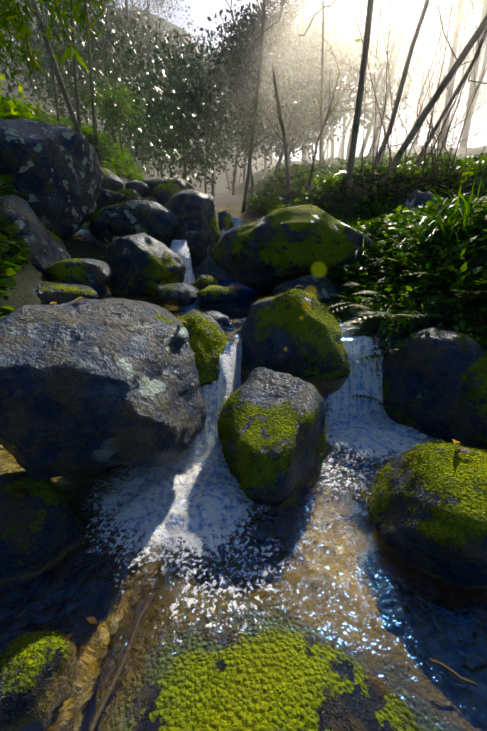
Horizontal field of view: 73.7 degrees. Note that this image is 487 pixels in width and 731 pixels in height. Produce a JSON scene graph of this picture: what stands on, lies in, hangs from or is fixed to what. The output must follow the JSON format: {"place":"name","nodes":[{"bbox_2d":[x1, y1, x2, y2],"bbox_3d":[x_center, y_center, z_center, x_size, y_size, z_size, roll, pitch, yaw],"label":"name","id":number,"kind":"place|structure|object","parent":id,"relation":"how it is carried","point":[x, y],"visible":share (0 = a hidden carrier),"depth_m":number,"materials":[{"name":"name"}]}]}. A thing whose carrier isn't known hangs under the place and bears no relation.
{"place":"outdoors","nodes":[
{"label":"outdoors","id":0,"kind":"place"},
{"bbox_2d":[0,0,114,93],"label":"bamboo leaves","id":1,"kind":"object","parent":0,"point":[21,27],"depth_m":2.77,"materials":[{"name":"green plant"}]},
{"bbox_2d":[0,218,486,730],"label":"water stream","id":2,"kind":"structure","parent":0,"point":[202,549],"depth_m":1.26,"materials":[{"name":"liquid"}]},
{"bbox_2d":[64,617,96,638],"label":"fallen leaves","id":3,"kind":"object","parent":2,"relation":"on","point":[91,619],"visible":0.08,"depth_m":1.11,"materials":[{"name":"brown plant"}]},
{"bbox_2d":[156,283,198,307],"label":"rock","id":4,"kind":"object","parent":2,"relation":"on","point":[180,295],"visible":0.98,"depth_m":3.44,"materials":[{"name":"grey stone"}]},
{"bbox_2d":[170,240,194,282],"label":"waterfall","id":5,"kind":"object","parent":2,"relation":"on","point":[180,248],"visible":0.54,"depth_m":4.98,"materials":[{"name":"white liquid"}]},
{"bbox_2d":[192,275,217,290],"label":"rock","id":6,"kind":"object","parent":2,"relation":"on","point":[202,282],"visible":0.65,"depth_m":3.78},
{"bbox_2d":[196,285,237,303],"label":"rock","id":7,"kind":"object","parent":2,"relation":"on","point":[209,295],"visible":0.98,"depth_m":3.33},
{"bbox_2d":[0,7,486,452],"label":"terrain","id":8,"kind":"structure","parent":0,"point":[27,277],"depth_m":5.92,"materials":[{"name":"green plant"}]},
{"bbox_2d":[0,195,70,280],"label":"boulder","id":9,"kind":"object","parent":8,"relation":"on","point":[26,218],"visible":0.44,"depth_m":3.32,"materials":[{"name":"grey stone"}]},
{"bbox_2d":[0,630,71,730],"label":"boulder","id":10,"kind":"object","parent":8,"relation":"on","point":[20,707],"visible":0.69,"depth_m":0.93,"materials":[{"name":"green plant"}]},
{"bbox_2d":[0,471,84,582],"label":"boulder","id":11,"kind":"object","parent":8,"relation":"on","point":[37,537],"visible":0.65,"depth_m":1.30,"materials":[{"name":"grey stone"}]},
{"bbox_2d":[41,8,59,123],"bbox_3d":[-3.865,-10.469,8.051,2.738,7.462,5.150,-9,22,-23],"label":"stalk","id":12,"kind":"object","parent":8,"relation":"on","point":[55,92],"depth_m":9.42,"materials":[{"name":"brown plant"}]},
{"bbox_2d":[0,118,102,240],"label":"boulder","id":13,"kind":"object","parent":8,"relation":"on","point":[54,172],"visible":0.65,"depth_m":4.36,"materials":[{"name":"grey stone"}]},
{"bbox_2d":[33,281,98,304],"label":"rock","id":14,"kind":"object","parent":8,"relation":"on","point":[47,292],"visible":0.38,"depth_m":3.05,"materials":[{"name":"grey stone"}]},
{"bbox_2d":[71,0,81,132],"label":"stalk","id":15,"kind":"object","parent":8,"relation":"on","point":[76,88],"depth_m":8.69,"materials":[{"name":"brown plant"}]},
{"bbox_2d":[46,258,112,287],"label":"rock","id":16,"kind":"object","parent":8,"relation":"on","point":[93,273],"visible":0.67,"depth_m":3.39,"materials":[{"name":"grey stone"}]},
{"bbox_2d":[84,1,98,147],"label":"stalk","id":17,"kind":"object","parent":8,"relation":"on","point":[91,86],"depth_m":9.46,"materials":[{"name":"brown plant"}]},
{"bbox_2d":[92,286,106,295],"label":"rock","id":18,"kind":"object","parent":8,"relation":"on","point":[102,290],"visible":0.38,"depth_m":3.50,"materials":[{"name":"grey stone"}]},
{"bbox_2d":[0,298,206,480],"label":"boulder","id":19,"kind":"object","parent":8,"relation":"on","point":[85,384],"visible":1,"depth_m":1.34,"materials":[{"name":"grey stone"}]},
{"bbox_2d":[96,188,123,209],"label":"rock","id":20,"kind":"object","parent":8,"relation":"on","point":[103,201],"depth_m":7.24,"materials":[{"name":"grey stone"}]},
{"bbox_2d":[100,168,125,191],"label":"rock","id":21,"kind":"object","parent":8,"relation":"on","point":[110,176],"depth_m":8.20,"materials":[{"name":"grey stone"}]},
{"bbox_2d":[103,0,123,160],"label":"stalk","id":22,"kind":"object","parent":8,"relation":"on","point":[120,137],"depth_m":11.24,"materials":[{"name":"brown plant"}]},
{"bbox_2d":[118,189,141,201],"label":"rock","id":23,"kind":"object","parent":8,"relation":"on","point":[129,194],"depth_m":7.51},
{"bbox_2d":[88,200,179,248],"bbox_3d":[-1.811,-2.357,5.561,1.502,0.848,1.072,0,20,-1],"label":"boulder","id":24,"kind":"object","parent":8,"relation":"on","point":[109,223],"visible":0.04,"depth_m":5.16,"materials":[{"name":"grey stone"}]},
{"bbox_2d":[125,180,150,197],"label":"rock","id":25,"kind":"object","parent":8,"relation":"on","point":[142,192],"depth_m":8.71,"materials":[{"name":"grey stone"}]},
{"bbox_2d":[105,233,186,300],"bbox_3d":[-1.273,-1.200,4.186,1.085,0.956,0.796,0,20,-1],"label":"boulder","id":26,"kind":"object","parent":8,"relation":"on","point":[128,260],"visible":0.73,"depth_m":3.91,"materials":[{"name":"grey stone"}]},
{"bbox_2d":[141,197,157,202],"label":"rock","id":27,"kind":"object","parent":8,"relation":"on","point":[150,199],"depth_m":7.22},
{"bbox_2d":[142,178,186,191],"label":"rock","id":28,"kind":"object","parent":8,"relation":"on","point":[181,183],"depth_m":9.07,"materials":[{"name":"grey stone"}]},
{"bbox_2d":[149,183,181,205],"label":"rock","id":29,"kind":"object","parent":8,"relation":"on","point":[164,193],"depth_m":7.63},
{"bbox_2d":[175,312,187,316],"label":"stone","id":30,"kind":"object","parent":8,"relation":"on","point":[180,314],"visible":0.23,"depth_m":3.21,"materials":[{"name":"stone"}]},
{"bbox_2d":[181,179,193,189],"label":"rock","id":31,"kind":"object","parent":8,"relation":"on","point":[189,185],"depth_m":9.79,"materials":[{"name":"grey stone"}]},
{"bbox_2d":[164,189,219,267],"bbox_3d":[-0.968,-2.479,5.979,1.060,1.336,1.007,0,20,-1],"label":"boulder","id":32,"kind":"object","parent":8,"relation":"on","point":[201,212],"depth_m":5.59,"materials":[{"name":"grey stone"}]},
{"bbox_2d":[177,309,227,386],"bbox_3d":[-0.460,-0.049,2.405,0.739,0.705,0.766,0,20,-1],"label":"boulder","id":33,"kind":"object","parent":8,"relation":"on","point":[201,365],"visible":0.38,"depth_m":2.22,"materials":[{"name":"green plant"}]},
{"bbox_2d":[202,311,231,325],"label":"rock","id":34,"kind":"object","parent":8,"relation":"on","point":[221,319],"visible":0.08,"depth_m":2.91,"materials":[{"name":"grey stone"}]},
{"bbox_2d":[218,210,232,228],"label":"rock","id":35,"kind":"object","parent":8,"relation":"on","point":[225,220],"depth_m":6.70,"materials":[{"name":"grey stone"}]},
{"bbox_2d":[80,31,387,186],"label":"trees","id":36,"kind":"object","parent":8,"relation":"on","point":[122,101],"depth_m":9.91,"materials":[{"name":"green plant"}]},
{"bbox_2d":[0,201,478,512],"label":"fallen leaves","id":37,"kind":"object","parent":8,"relation":"on","point":[23,491],"visible":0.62,"depth_m":1.38,"materials":[{"name":"orange plant"}]},
{"bbox_2d":[0,75,482,209],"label":"broadleaf plants","id":38,"kind":"object","parent":8,"relation":"on","point":[11,105],"depth_m":6.68,"materials":[{"name":"green plant"}]},
{"bbox_2d":[0,0,486,199],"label":"evergreen trees","id":39,"kind":"object","parent":8,"relation":"on","point":[208,118],"depth_m":10.76,"materials":[{"name":"green plant"}]},
{"bbox_2d":[0,96,486,321],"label":"groundcover ivy","id":40,"kind":"object","parent":8,"relation":"on","point":[8,267],"visible":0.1,"depth_m":5.78,"materials":[{"name":"green plant"}]},
{"bbox_2d":[0,0,486,730],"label":"brush sticks","id":41,"kind":"object","parent":8,"relation":"on","point":[148,602],"depth_m":5.41,"materials":[{"name":"brown wood"}]},
{"bbox_2d":[0,194,486,729],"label":"moss tufts","id":42,"kind":"object","parent":8,"relation":"on","point":[276,464],"visible":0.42,"depth_m":1.54,"materials":[{"name":"green plant"}]},
{"bbox_2d":[0,106,486,441],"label":"ferns","id":43,"kind":"object","parent":8,"relation":"on","point":[382,311],"depth_m":2.67,"materials":[{"name":"green plant"}]},
{"bbox_2d":[2,0,486,170],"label":"bare trees","id":44,"kind":"object","parent":8,"relation":"on","point":[442,27],"depth_m":7.88,"materials":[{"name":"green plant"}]},
{"bbox_2d":[30,0,486,212],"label":"tree trunks","id":45,"kind":"object","parent":8,"relation":"on","point":[57,71],"depth_m":9.07,"materials":[{"name":"brown plant"}]},
{"bbox_2d":[40,114,486,263],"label":"grass tussocks","id":46,"kind":"object","parent":8,"relation":"on","point":[440,232],"depth_m":3.10,"materials":[{"name":"green plant"}]},
{"bbox_2d":[251,53,289,200],"bbox_3d":[0.573,-4.696,6.577,0.611,2.587,0.691,-14,24,-33],"label":"forked snag","id":47,"kind":"object","parent":8,"relation":"on","point":[280,117],"depth_m":6.51,"materials":[{"name":"brown plant"}]},
{"bbox_2d":[217,367,326,508],"bbox_3d":[0.157,0.400,1.946,0.647,0.708,0.988,8,22,22],"label":"boulder","id":48,"kind":"object","parent":8,"relation":"on","point":[264,387],"visible":0.96,"depth_m":1.67,"materials":[{"name":"stone"}]},
{"bbox_2d":[130,628,423,730],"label":"boulder","id":49,"kind":"object","parent":8,"relation":"on","point":[184,673],"visible":0.35,"depth_m":0.92,"materials":[{"name":"green plant"}]},
{"bbox_2d":[239,289,349,396],"bbox_3d":[0.412,-0.080,2.729,0.959,1.107,0.920,0,20,-1],"label":"boulder","id":50,"kind":"object","parent":8,"relation":"on","point":[274,347],"visible":0.58,"depth_m":2.38,"materials":[{"name":"green stone"}]},
{"bbox_2d":[212,204,377,290],"bbox_3d":[0.688,-1.594,4.582,2.270,1.154,1.695,0,20,-1],"label":"boulder","id":51,"kind":"object","parent":8,"relation":"on","point":[248,263],"visible":0.83,"depth_m":3.92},
{"bbox_2d":[271,273,344,306],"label":"boulder","id":52,"kind":"object","parent":8,"relation":"on","point":[320,284],"visible":0.38,"depth_m":3.63,"materials":[{"name":"grey stone"}]},
{"bbox_2d":[319,0,323,168],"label":"tree","id":53,"kind":"object","parent":8,"relation":"on","point":[320,145],"depth_m":7.77,"materials":[{"name":"brown plant"}]},
{"bbox_2d":[342,303,375,319],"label":"rock","id":54,"kind":"object","parent":8,"relation":"on","point":[349,314],"visible":0.1,"depth_m":3.17,"materials":[{"name":"grey stone"}]},
{"bbox_2d":[345,0,373,189],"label":"tree","id":55,"kind":"object","parent":8,"relation":"on","point":[358,107],"depth_m":5.51,"materials":[{"name":"brown plant"}]},
{"bbox_2d":[359,491,369,498],"bbox_3d":[0.638,0.705,1.688,0.161,0.081,0.123,17,26,38],"label":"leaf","id":56,"kind":"object","parent":8,"relation":"on","point":[364,495],"visible":0.17,"depth_m":1.68,"materials":[{"name":"brown plant"}]},
{"bbox_2d":[301,0,486,163],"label":"tall trees","id":57,"kind":"object","parent":8,"relation":"on","point":[473,87],"depth_m":13.25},
{"bbox_2d":[368,0,429,179],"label":"leaning tree","id":58,"kind":"object","parent":8,"relation":"on","point":[403,77],"depth_m":5.89,"materials":[{"name":"brown plant"}]},
{"bbox_2d":[342,243,486,414],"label":"herbs","id":59,"kind":"object","parent":8,"relation":"on","point":[463,322],"visible":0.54,"depth_m":2.54,"materials":[{"name":"green plant"}]},
{"bbox_2d":[342,239,486,350],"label":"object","id":60,"kind":"object","parent":8,"relation":"on","point":[477,311],"visible":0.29,"depth_m":2.57,"materials":[{"name":"green plant"}]},
{"bbox_2d":[396,190,437,219],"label":"rock","id":61,"kind":"object","parent":8,"relation":"on","point":[416,198],"visible":0.04,"depth_m":4.72,"materials":[{"name":"grey stone"}]},
{"bbox_2d":[369,443,486,588],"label":"boulder","id":62,"kind":"object","parent":8,"relation":"on","point":[427,551],"visible":1,"depth_m":1.27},
{"bbox_2d":[382,327,483,439],"bbox_3d":[1.391,0.189,2.434,0.702,0.979,0.806,0,20,-1],"label":"boulder","id":63,"kind":"object","parent":8,"relation":"on","point":[437,361],"visible":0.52,"depth_m":2.15,"materials":[{"name":"grey stone"}]},
{"bbox_2d":[379,14,486,184],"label":"leaning tree","id":64,"kind":"object","parent":8,"relation":"on","point":[416,128],"depth_m":5.64,"materials":[{"name":"brown plant"}]},
{"bbox_2d":[414,26,486,168],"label":"leaning tree","id":65,"kind":"object","parent":8,"relation":"on","point":[441,117],"depth_m":6.42,"materials":[{"name":"brown plant"}]},
{"bbox_2d":[428,350,486,448],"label":"boulder","id":66,"kind":"object","parent":8,"relation":"on","point":[462,426],"visible":0.25,"depth_m":2.00,"materials":[{"name":"grey stone"}]},
{"bbox_2d":[0,0,486,281],"label":"sky","id":67,"kind":"structure","parent":0,"point":[198,11],"materials":[{"name":"white"}]}
]}

